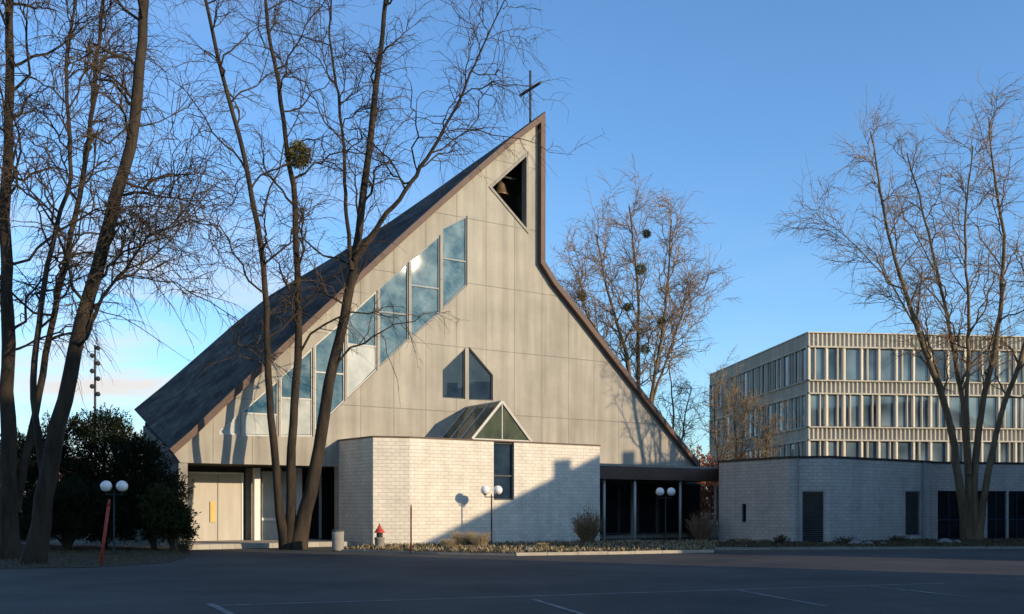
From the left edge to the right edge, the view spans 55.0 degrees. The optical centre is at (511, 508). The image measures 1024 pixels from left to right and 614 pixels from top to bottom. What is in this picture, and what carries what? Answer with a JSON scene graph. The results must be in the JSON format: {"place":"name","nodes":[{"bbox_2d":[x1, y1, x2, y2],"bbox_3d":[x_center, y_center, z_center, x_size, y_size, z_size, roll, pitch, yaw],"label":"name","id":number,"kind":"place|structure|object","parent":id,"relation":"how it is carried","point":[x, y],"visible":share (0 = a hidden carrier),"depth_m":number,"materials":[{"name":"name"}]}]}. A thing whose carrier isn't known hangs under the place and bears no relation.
{"place":"outdoors","nodes":[
{"label":"outdoors","id":0,"kind":"place"},
{"bbox_2d":[0,541,191,568],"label":"grass verge","id":1,"kind":"object","parent":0,"point":[92,560],"depth_m":30.77,"materials":[{"name":"plant"}]},
{"bbox_2d":[0,427,50,538],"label":"evergreen shrub","id":2,"kind":"object","parent":1,"relation":"on","point":[20,436],"visible":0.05,"depth_m":40.84,"materials":[{"name":"green plant"}]},
{"bbox_2d":[17,410,118,547],"bbox_3d":[-17.977,-1.141,39.538,4.445,5.682,4.474,0,0,0],"label":"evergreen shrub","id":3,"kind":"object","parent":1,"relation":"on","point":[66,448],"visible":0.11,"depth_m":38.93,"materials":[{"name":"green plant"}]},
{"bbox_2d":[18,472,135,550],"bbox_3d":[-16.593,0.171,36.470,5.254,3.058,4.687,0,0,0],"label":"evergreen shrub","id":4,"kind":"object","parent":1,"relation":"on","point":[69,501],"visible":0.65,"depth_m":35.62,"materials":[{"name":"green plant"}]},
{"bbox_2d":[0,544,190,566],"bbox_3d":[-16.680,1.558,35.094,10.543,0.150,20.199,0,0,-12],"label":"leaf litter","id":5,"kind":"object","parent":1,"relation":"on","point":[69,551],"visible":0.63,"depth_m":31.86,"materials":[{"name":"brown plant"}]},
{"bbox_2d":[55,402,146,548],"bbox_3d":[-15.906,-1.229,37.742,3.745,5.858,4.138,0,0,0],"label":"evergreen shrub","id":6,"kind":"object","parent":1,"relation":"on","point":[107,438],"visible":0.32,"depth_m":37.56,"materials":[{"name":"green plant"}]},
{"bbox_2d":[99,499,109,565],"bbox_3d":[-11.185,0.706,27.000,0.322,1.900,0.093,0,0,0],"label":"marker pole","id":7,"kind":"object","parent":1,"relation":"on","point":[104,534],"visible":0.83,"depth_m":26.96,"materials":[{"name":"red paint"}]},
{"bbox_2d":[100,481,127,552],"bbox_3d":[-13.752,0.297,34.000,0.930,2.505,0.390,0,0,-2],"label":"street lamp","id":8,"kind":"object","parent":1,"relation":"on","point":[121,486],"visible":1,"depth_m":33.93,"materials":[{"name":"glass"}]},
{"bbox_2d":[0,0,238,559],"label":"bare tree","id":9,"kind":"object","parent":1,"relation":"on","point":[12,487],"visible":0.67,"depth_m":30.54,"materials":[{"name":"brown plant"}]},
{"bbox_2d":[100,429,200,549],"bbox_3d":[-13.637,-0.643,37.104,3.612,4.686,3.739,0,0,0],"label":"evergreen shrub","id":10,"kind":"object","parent":1,"relation":"on","point":[130,458],"visible":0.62,"depth_m":36.66,"materials":[{"name":"green plant"}]},
{"bbox_2d":[0,0,312,563],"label":"bare tree","id":11,"kind":"object","parent":1,"relation":"on","point":[36,547],"visible":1,"depth_m":27.74,"materials":[{"name":"brown plant"}]},
{"bbox_2d":[135,482,200,550],"bbox_3d":[-12.591,0.345,36.120,2.229,2.711,2.293,0,0,0],"label":"evergreen shrub","id":12,"kind":"object","parent":1,"relation":"on","point":[167,514],"visible":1,"depth_m":35.61,"materials":[{"name":"green plant"}]},
{"bbox_2d":[176,538,194,552],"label":"shrub","id":13,"kind":"object","parent":1,"relation":"on","point":[184,547],"visible":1,"depth_m":34.46,"materials":[{"name":"green plant"}]},
{"bbox_2d":[24,512,963,551],"bbox_3d":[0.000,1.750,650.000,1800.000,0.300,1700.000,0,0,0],"label":"ground","id":14,"kind":"structure","parent":0,"point":[131,543],"depth_m":42.13,"materials":[{"name":"grey concrete"}]},
{"bbox_2d":[90,345,100,454],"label":"floodlight mast","id":15,"kind":"object","parent":14,"relation":"on","point":[97,378],"visible":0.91,"depth_m":94.90,"materials":[{"name":"metal"}]},
{"bbox_2d":[160,539,352,549],"bbox_3d":[-10.727,1.500,41.324,6.780,0.200,4.400,0,0,-33],"label":"entrance step","id":16,"kind":"object","parent":14,"relation":"on","point":[227,544],"visible":0.64,"depth_m":39.50,"materials":[{"name":"concrete"}]},
{"bbox_2d":[128,0,605,549],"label":"bare tree","id":17,"kind":"object","parent":14,"relation":"on","point":[292,530],"visible":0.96,"depth_m":37.94,"materials":[{"name":"brown plant"}]},
{"bbox_2d":[283,137,312,169],"bbox_3d":[-8.252,-13.714,38.181,1.234,1.250,1.226,0,0,0],"label":"mistletoe","id":18,"kind":"object","parent":17,"relation":"attached to","point":[297,148],"visible":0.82,"depth_m":38.02,"materials":[{"name":"green plant"}]},
{"bbox_2d":[134,70,718,545],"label":"church","id":19,"kind":"structure","parent":14,"relation":"on","point":[524,390],"depth_m":45.19,"materials":[{"name":"concrete"}]},
{"bbox_2d":[188,472,243,540],"bbox_3d":[-12.856,-0.077,42.476,2.539,2.954,0.149,0,0,-33],"label":"door","id":20,"kind":"structure","parent":19,"relation":"in","point":[219,496],"depth_m":42.53,"materials":[{"name":"white paint"}]},
{"bbox_2d":[219,414,239,434],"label":"window","id":21,"kind":"structure","parent":19,"relation":"in","point":[233,427],"depth_m":40.38,"materials":[{"name":"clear glass"}]},
{"bbox_2d":[243,380,277,435],"bbox_3d":[-10.499,-4.195,41.001,1.524,2.427,0.090,0,0,-33],"label":"window","id":22,"kind":"structure","parent":19,"relation":"in","point":[255,423],"depth_m":40.98,"materials":[{"name":"blue glass"}]},
{"bbox_2d":[261,471,277,539],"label":"window","id":23,"kind":"structure","parent":19,"relation":"in","point":[268,528],"depth_m":43.72,"materials":[{"name":"clear glass"}]},
{"bbox_2d":[281,471,285,514],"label":"window","id":24,"kind":"structure","parent":19,"relation":"in","point":[283,473],"depth_m":44.14,"materials":[{"name":"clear glass"}]},
{"bbox_2d":[281,348,312,435],"bbox_3d":[-9.182,-4.955,41.857,1.427,3.881,0.090,0,0,-33],"label":"window","id":25,"kind":"structure","parent":19,"relation":"in","point":[305,414],"depth_m":42.02,"materials":[{"name":"blue glass"}]},
{"bbox_2d":[304,471,318,538],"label":"window","id":26,"kind":"structure","parent":19,"relation":"in","point":[314,527],"depth_m":44.94,"materials":[{"name":"black glass"}]},
{"bbox_2d":[322,471,333,538],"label":"window","id":27,"kind":"structure","parent":19,"relation":"in","point":[327,476],"depth_m":45.26,"materials":[{"name":"black glass"}]},
{"bbox_2d":[315,325,344,429],"bbox_3d":[-7.921,-5.800,42.675,1.382,4.947,0.090,0,0,-33],"label":"window","id":28,"kind":"structure","parent":19,"relation":"in","point":[323,348],"depth_m":42.62,"materials":[{"name":"glass"}]},
{"bbox_2d":[347,291,376,397],"bbox_3d":[-6.652,-7.251,43.499,1.436,4.907,0.090,0,0,-33],"label":"window","id":29,"kind":"structure","parent":19,"relation":"in","point":[359,369],"depth_m":43.52,"materials":[{"name":"blue glass"}]},
{"bbox_2d":[380,263,407,365],"bbox_3d":[-5.350,-8.741,44.345,1.456,4.895,0.090,0,0,-33],"label":"window","id":30,"kind":"structure","parent":19,"relation":"in","point":[396,287],"depth_m":44.40,"materials":[{"name":"blue glass"}]},
{"bbox_2d":[411,235,439,336],"bbox_3d":[-4.011,-10.188,45.215,1.514,4.950,0.090,0,0,-33],"label":"window","id":31,"kind":"structure","parent":19,"relation":"in","point":[425,266],"depth_m":45.25,"materials":[{"name":"blue glass"}]},
{"bbox_2d":[443,349,464,398],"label":"window","id":32,"kind":"structure","parent":19,"relation":"in","point":[454,372],"depth_m":46.12,"materials":[{"name":"blue glass"}]},
{"bbox_2d":[443,216,466,307],"bbox_3d":[-2.719,-11.500,46.053,1.335,4.556,0.090,0,0,-33],"label":"window","id":33,"kind":"structure","parent":19,"relation":"in","point":[454,234],"depth_m":46.09,"materials":[{"name":"blue glass"}]},
{"bbox_2d":[469,348,491,400],"bbox_3d":[-1.530,-6.361,46.825,1.340,2.517,0.090,0,0,-33],"label":"window","id":34,"kind":"structure","parent":19,"relation":"in","point":[480,379],"depth_m":46.80,"materials":[{"name":"blue glass"}]},
{"bbox_2d":[494,442,512,499],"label":"window","id":35,"kind":"structure","parent":19,"relation":"in","point":[503,452],"depth_m":43.63,"materials":[{"name":"blue glass"}]},
{"bbox_2d":[495,176,516,197],"bbox_3d":[-0.369,-15.820,48.255,1.386,1.009,0.833,0,0,-11],"label":"church bell","id":36,"kind":"object","parent":19,"relation":"hanging from","point":[500,189],"visible":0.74,"depth_m":48.03,"materials":[{"name":"brown metal"}]},
{"bbox_2d":[600,482,618,533],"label":"window","id":37,"kind":"structure","parent":19,"relation":"in","point":[612,488],"depth_m":50.91,"materials":[{"name":"black glass"}]},
{"bbox_2d":[619,482,630,533],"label":"window","id":38,"kind":"structure","parent":19,"relation":"in","point":[624,487],"depth_m":51.39,"materials":[{"name":"black glass"}]},
{"bbox_2d":[637,483,656,533],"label":"window","id":39,"kind":"structure","parent":19,"relation":"in","point":[646,492],"depth_m":52.21,"materials":[{"name":"black glass"}]},
{"bbox_2d":[657,483,678,532],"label":"window","id":40,"kind":"structure","parent":19,"relation":"in","point":[672,504],"depth_m":53.06,"materials":[{"name":"black glass"}]},
{"bbox_2d":[682,483,699,532],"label":"window","id":41,"kind":"structure","parent":19,"relation":"in","point":[690,492],"depth_m":53.89,"materials":[{"name":"black glass"}]},
{"bbox_2d":[344,539,721,553],"bbox_3d":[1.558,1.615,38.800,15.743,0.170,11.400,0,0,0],"label":"planting bed","id":42,"kind":"object","parent":14,"relation":"on","point":[485,551],"visible":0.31,"depth_m":35.54,"materials":[{"name":"brown plant"}]},
{"bbox_2d":[374,523,384,546],"bbox_3d":[-5.060,1.060,37.600,0.440,0.960,0.433,0,0,0],"label":"garden lantern","id":43,"kind":"object","parent":42,"relation":"on","point":[379,538],"visible":0.89,"depth_m":37.47,"materials":[{"name":"concrete"}]},
{"bbox_2d":[438,538,456,547],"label":"grass tuft","id":44,"kind":"object","parent":42,"relation":"on","point":[447,543],"visible":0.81,"depth_m":37.40,"materials":[{"name":"beige plant"}]},
{"bbox_2d":[445,529,476,546],"bbox_3d":[-1.953,1.191,38.443,1.441,0.704,1.372,0,0,-35],"label":"grass tuft","id":45,"kind":"object","parent":42,"relation":"on","point":[462,541],"visible":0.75,"depth_m":38.27,"materials":[{"name":"beige plant"}]},
{"bbox_2d":[466,531,491,547],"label":"grass tuft","id":46,"kind":"object","parent":42,"relation":"on","point":[482,541],"visible":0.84,"depth_m":38.05,"materials":[{"name":"beige plant"}]},
{"bbox_2d":[481,486,501,542],"bbox_3d":[-0.864,0.297,41.500,0.930,2.505,0.390,0,0,6],"label":"street lamp","id":47,"kind":"object","parent":42,"relation":"on","point":[485,490],"visible":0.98,"depth_m":41.40,"materials":[{"name":"glass"}]},
{"bbox_2d":[569,504,604,543],"bbox_3d":[3.244,0.651,42.497,1.475,1.863,1.589,0,0,44],"label":"shrub","id":48,"kind":"object","parent":42,"relation":"on","point":[591,527],"visible":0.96,"depth_m":42.29,"materials":[{"name":"brown plant"}]},
{"bbox_2d":[549,153,745,403],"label":"bare tree","id":49,"kind":"object","parent":14,"relation":"on","point":[638,327],"visible":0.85,"depth_m":75.58,"materials":[{"name":"brown plant"}]},
{"bbox_2d":[634,262,646,275],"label":"mistletoe","id":50,"kind":"object","parent":49,"relation":"attached to","point":[639,266],"visible":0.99,"depth_m":74.91,"materials":[{"name":"green plant"}]},
{"bbox_2d":[640,344,651,355],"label":"mistletoe","id":51,"kind":"object","parent":49,"relation":"attached to","point":[642,350],"visible":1,"depth_m":74.92,"materials":[{"name":"green plant"}]},
{"bbox_2d":[656,488,674,541],"bbox_3d":[7.104,0.297,45.500,0.930,2.505,0.390,0,0,-10],"label":"street lamp","id":52,"kind":"object","parent":14,"relation":"on","point":[670,492],"visible":0.99,"depth_m":45.41,"materials":[{"name":"glass"}]},
{"bbox_2d":[642,345,728,452],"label":"bare tree","id":53,"kind":"object","parent":14,"relation":"on","point":[681,387],"visible":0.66,"depth_m":87.89,"materials":[{"name":"brown plant"}]},
{"bbox_2d":[685,510,718,540],"bbox_3d":[9.013,0.822,46.525,1.608,1.531,1.645,0,0,35],"label":"shrub","id":54,"kind":"object","parent":14,"relation":"on","point":[702,531],"visible":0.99,"depth_m":46.36,"materials":[{"name":"brown plant"}]},
{"bbox_2d":[693,346,747,531],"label":"bare tree","id":55,"kind":"object","parent":14,"relation":"on","point":[715,429],"visible":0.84,"depth_m":65.94,"materials":[{"name":"brown plant"}]},
{"bbox_2d":[690,445,757,521],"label":"rust hedge","id":56,"kind":"object","parent":14,"relation":"on","point":[707,489],"visible":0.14,"depth_m":72.07,"materials":[{"name":"brown plant"}]},
{"bbox_2d":[709,379,767,459],"bbox_3d":[14.748,-3.396,63.907,4.388,10.328,3.294,0,0,0],"label":"bare tree","id":57,"kind":"object","parent":14,"relation":"on","point":[742,416],"visible":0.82,"depth_m":63.81,"materials":[{"name":"brown plant"}]},
{"bbox_2d":[729,386,804,458],"bbox_3d":[16.445,-3.056,62.717,4.201,9.612,3.446,0,0,-23],"label":"bare tree","id":58,"kind":"object","parent":14,"relation":"on","point":[766,447],"visible":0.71,"depth_m":62.82,"materials":[{"name":"brown plant"}]},
{"bbox_2d":[709,331,1023,523],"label":"office building","id":59,"kind":"structure","parent":14,"relation":"on","point":[851,394],"depth_m":75.93,"materials":[{"name":"concrete"}]},
{"bbox_2d":[744,371,749,397],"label":"window","id":60,"kind":"structure","parent":59,"relation":"in","point":[748,371],"depth_m":87.84,"materials":[{"name":"blue glass"}]},
{"bbox_2d":[763,405,770,434],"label":"window","id":61,"kind":"structure","parent":59,"relation":"in","point":[769,407],"depth_m":83.05,"materials":[{"name":"blue glass"}]},
{"bbox_2d":[773,359,780,389],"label":"window","id":62,"kind":"structure","parent":59,"relation":"in","point":[779,359],"depth_m":81.28,"materials":[{"name":"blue glass"}]},
{"bbox_2d":[773,402,781,432],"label":"window","id":63,"kind":"structure","parent":59,"relation":"in","point":[780,410],"depth_m":80.63,"materials":[{"name":"blue glass"}]},
{"bbox_2d":[784,399,793,430],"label":"window","id":64,"kind":"structure","parent":59,"relation":"in","point":[792,399],"depth_m":78.95,"materials":[{"name":"blue glass"}]},
{"bbox_2d":[784,354,793,386],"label":"window","id":65,"kind":"structure","parent":59,"relation":"in","point":[785,358],"depth_m":78.95,"materials":[{"name":"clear glass"}]},
{"bbox_2d":[796,349,805,382],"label":"window","id":66,"kind":"structure","parent":59,"relation":"in","point":[803,351],"depth_m":75.97,"materials":[{"name":"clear glass"}]},
{"bbox_2d":[796,396,806,427],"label":"window","id":67,"kind":"structure","parent":59,"relation":"in","point":[802,396],"depth_m":76.25,"materials":[{"name":"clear glass"}]},
{"bbox_2d":[811,441,840,455],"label":"window","id":68,"kind":"structure","parent":59,"relation":"in","point":[814,444],"depth_m":75.15,"materials":[{"name":"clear glass"}]},
{"bbox_2d":[811,395,840,425],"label":"window","id":69,"kind":"structure","parent":59,"relation":"in","point":[814,398],"depth_m":75.15,"materials":[{"name":"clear glass"}]},
{"bbox_2d":[811,348,840,379],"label":"window","id":70,"kind":"structure","parent":59,"relation":"in","point":[819,351],"depth_m":75.15,"materials":[{"name":"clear glass"}]},
{"bbox_2d":[846,441,875,457],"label":"window","id":71,"kind":"structure","parent":59,"relation":"in","point":[852,448],"depth_m":75.41,"materials":[{"name":"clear glass"}]},
{"bbox_2d":[846,395,875,426],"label":"window","id":72,"kind":"structure","parent":59,"relation":"in","point":[854,398],"depth_m":75.42,"materials":[{"name":"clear glass"}]},
{"bbox_2d":[846,349,875,379],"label":"window","id":73,"kind":"structure","parent":59,"relation":"in","point":[852,355],"depth_m":75.41,"materials":[{"name":"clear glass"}]},
{"bbox_2d":[880,442,910,459],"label":"window","id":74,"kind":"structure","parent":59,"relation":"in","point":[904,448],"depth_m":75.78,"materials":[{"name":"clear glass"}]},
{"bbox_2d":[880,396,910,426],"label":"window","id":75,"kind":"structure","parent":59,"relation":"in","point":[886,402],"depth_m":75.71,"materials":[{"name":"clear glass"}]},
{"bbox_2d":[880,349,910,380],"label":"window","id":76,"kind":"structure","parent":59,"relation":"in","point":[886,371],"depth_m":75.71,"materials":[{"name":"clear glass"}]},
{"bbox_2d":[915,442,944,461],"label":"window","id":77,"kind":"structure","parent":59,"relation":"in","point":[938,448],"depth_m":76.10,"materials":[{"name":"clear glass"}]},
{"bbox_2d":[915,396,944,426],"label":"window","id":78,"kind":"structure","parent":59,"relation":"in","point":[917,398],"depth_m":76.02,"materials":[{"name":"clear glass"}]},
{"bbox_2d":[915,350,944,381],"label":"window","id":79,"kind":"structure","parent":59,"relation":"in","point":[921,374],"depth_m":76.01,"materials":[{"name":"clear glass"}]},
{"bbox_2d":[949,442,973,461],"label":"window","id":80,"kind":"structure","parent":59,"relation":"in","point":[959,443],"depth_m":76.34,"materials":[{"name":"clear glass"}]},
{"bbox_2d":[949,396,978,427],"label":"window","id":81,"kind":"structure","parent":59,"relation":"in","point":[954,405],"depth_m":76.34,"materials":[{"name":"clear glass"}]},
{"bbox_2d":[949,351,978,381],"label":"window","id":82,"kind":"structure","parent":59,"relation":"in","point":[951,364],"depth_m":76.36,"materials":[{"name":"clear glass"}]},
{"bbox_2d":[983,443,1012,461],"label":"window","id":83,"kind":"structure","parent":59,"relation":"in","point":[986,446],"depth_m":76.73,"materials":[{"name":"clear glass"}]},
{"bbox_2d":[983,397,1012,427],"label":"window","id":84,"kind":"structure","parent":59,"relation":"in","point":[990,409],"depth_m":76.66,"materials":[{"name":"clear glass"}]},
{"bbox_2d":[983,351,1012,381],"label":"window","id":85,"kind":"structure","parent":59,"relation":"in","point":[1004,378],"depth_m":76.73,"materials":[{"name":"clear glass"}]},
{"bbox_2d":[1017,443,1023,461],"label":"window","id":86,"kind":"structure","parent":59,"relation":"in","point":[1018,444],"depth_m":76.88,"materials":[{"name":"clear glass"}]},
{"bbox_2d":[1017,397,1023,427],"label":"window","id":87,"kind":"structure","parent":59,"relation":"in","point":[1018,400],"depth_m":76.88,"materials":[{"name":"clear glass"}]},
{"bbox_2d":[718,456,1023,542],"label":"building","id":88,"kind":"structure","parent":14,"relation":"on","point":[812,498],"depth_m":45.03,"materials":[{"name":"white brick"}]},
{"bbox_2d":[802,491,823,542],"bbox_3d":[13.115,0.400,42.901,0.945,2.300,0.200,0,0,13],"label":"door","id":89,"kind":"structure","parent":88,"relation":"in","point":[812,501],"depth_m":42.89,"materials":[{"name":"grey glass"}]},
{"bbox_2d":[906,491,919,535],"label":"window","id":90,"kind":"structure","parent":88,"relation":"in","point":[912,497],"depth_m":46.50,"materials":[{"name":"black glass"}]},
{"bbox_2d":[938,491,959,538],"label":"window","id":91,"kind":"structure","parent":88,"relation":"in","point":[948,513],"depth_m":48.13,"materials":[{"name":"black glass"}]},
{"bbox_2d":[987,491,1004,539],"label":"window","id":92,"kind":"structure","parent":88,"relation":"in","point":[996,499],"depth_m":48.68,"materials":[{"name":"black glass"}]},
{"bbox_2d":[1009,491,1023,538],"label":"window","id":93,"kind":"structure","parent":88,"relation":"in","point":[1016,498],"depth_m":48.93,"materials":[{"name":"black glass"}]},
{"bbox_2d":[728,541,1018,546],"bbox_3d":[20.456,1.620,43.453,26.702,0.160,9.317,0,0,-7],"label":"planting bed","id":94,"kind":"object","parent":14,"relation":"on","point":[872,546],"visible":0.14,"depth_m":39.50,"materials":[{"name":"plant"}]},
{"bbox_2d":[772,534,791,542],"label":"shrub","id":95,"kind":"object","parent":94,"relation":"on","point":[780,539],"visible":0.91,"depth_m":41.42,"materials":[{"name":"green plant"}]},
{"bbox_2d":[833,534,859,543],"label":"shrub","id":96,"kind":"object","parent":94,"relation":"on","point":[845,540],"visible":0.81,"depth_m":41.15,"materials":[{"name":"green plant"}]},
{"bbox_2d":[716,537,1023,546],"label":"bed plants","id":97,"kind":"object","parent":94,"relation":"on","point":[1002,541],"visible":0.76,"depth_m":40.22,"materials":[{"name":"green plant"}]},
{"bbox_2d":[765,68,1023,540],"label":"bare tree","id":98,"kind":"object","parent":94,"relation":"on","point":[972,513],"visible":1,"depth_m":45.43,"materials":[{"name":"brown plant"}]},
{"bbox_2d":[0,549,1023,613],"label":"car park","id":99,"kind":"structure","parent":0,"point":[989,581],"depth_m":20.84,"materials":[{"name":"grey asphalt"}]},
{"bbox_2d":[206,603,233,613],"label":"road marking","id":100,"kind":"object","parent":99,"relation":"on","point":[221,609],"visible":1,"depth_m":15.57,"materials":[{"name":"white paint"}]},
{"bbox_2d":[331,530,343,550],"bbox_3d":[-6.476,1.190,36.600,0.480,0.780,0.480,0,0,0],"label":"litter bin","id":101,"kind":"object","parent":99,"relation":"on","point":[337,540],"visible":1,"depth_m":36.41,"materials":[{"name":"concrete"}]},
{"bbox_2d":[410,504,411,553],"bbox_3d":[-3.540,0.761,34.500,0.062,1.778,0.062,0,0,0],"label":"marker pole","id":102,"kind":"object","parent":99,"relation":"on","point":[411,529],"visible":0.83,"depth_m":34.48,"materials":[{"name":"red paint"}]},
{"bbox_2d":[342,549,515,555],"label":"kerb","id":103,"kind":"structure","parent":99,"relation":"on","point":[502,554],"depth_m":34.21,"materials":[{"name":"concrete"}]},
{"bbox_2d":[532,599,583,613],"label":"road marking","id":104,"kind":"object","parent":99,"relation":"on","point":[558,606],"visible":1,"depth_m":15.88,"materials":[{"name":"white paint"}]},
{"bbox_2d":[208,583,937,605],"bbox_3d":[2.105,1.592,18.476,14.925,0.001,0.100,0,0,-19],"label":"road marking","id":105,"kind":"object","parent":99,"relation":"on","point":[564,594],"visible":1,"depth_m":17.93,"materials":[{"name":"white paint"}]},
{"bbox_2d":[515,550,713,555],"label":"kerb","id":106,"kind":"structure","parent":99,"relation":"on","point":[607,552],"depth_m":33.86,"materials":[{"name":"concrete"}]},
{"bbox_2d":[738,590,825,605],"bbox_3d":[4.743,1.588,17.492,0.100,0.001,3.183,0,0,-13],"label":"road marking","id":107,"kind":"object","parent":99,"relation":"on","point":[783,598],"visible":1,"depth_m":17.29,"materials":[{"name":"white paint"}]},
{"bbox_2d":[715,546,1023,549],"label":"kerb","id":108,"kind":"structure","parent":99,"relation":"on","point":[858,548],"depth_m":38.03,"materials":[{"name":"concrete"}]},
{"bbox_2d":[0,0,1023,498],"label":"sky","id":109,"kind":"structure","parent":0,"point":[726,101],"materials":[{"name":"blue"}]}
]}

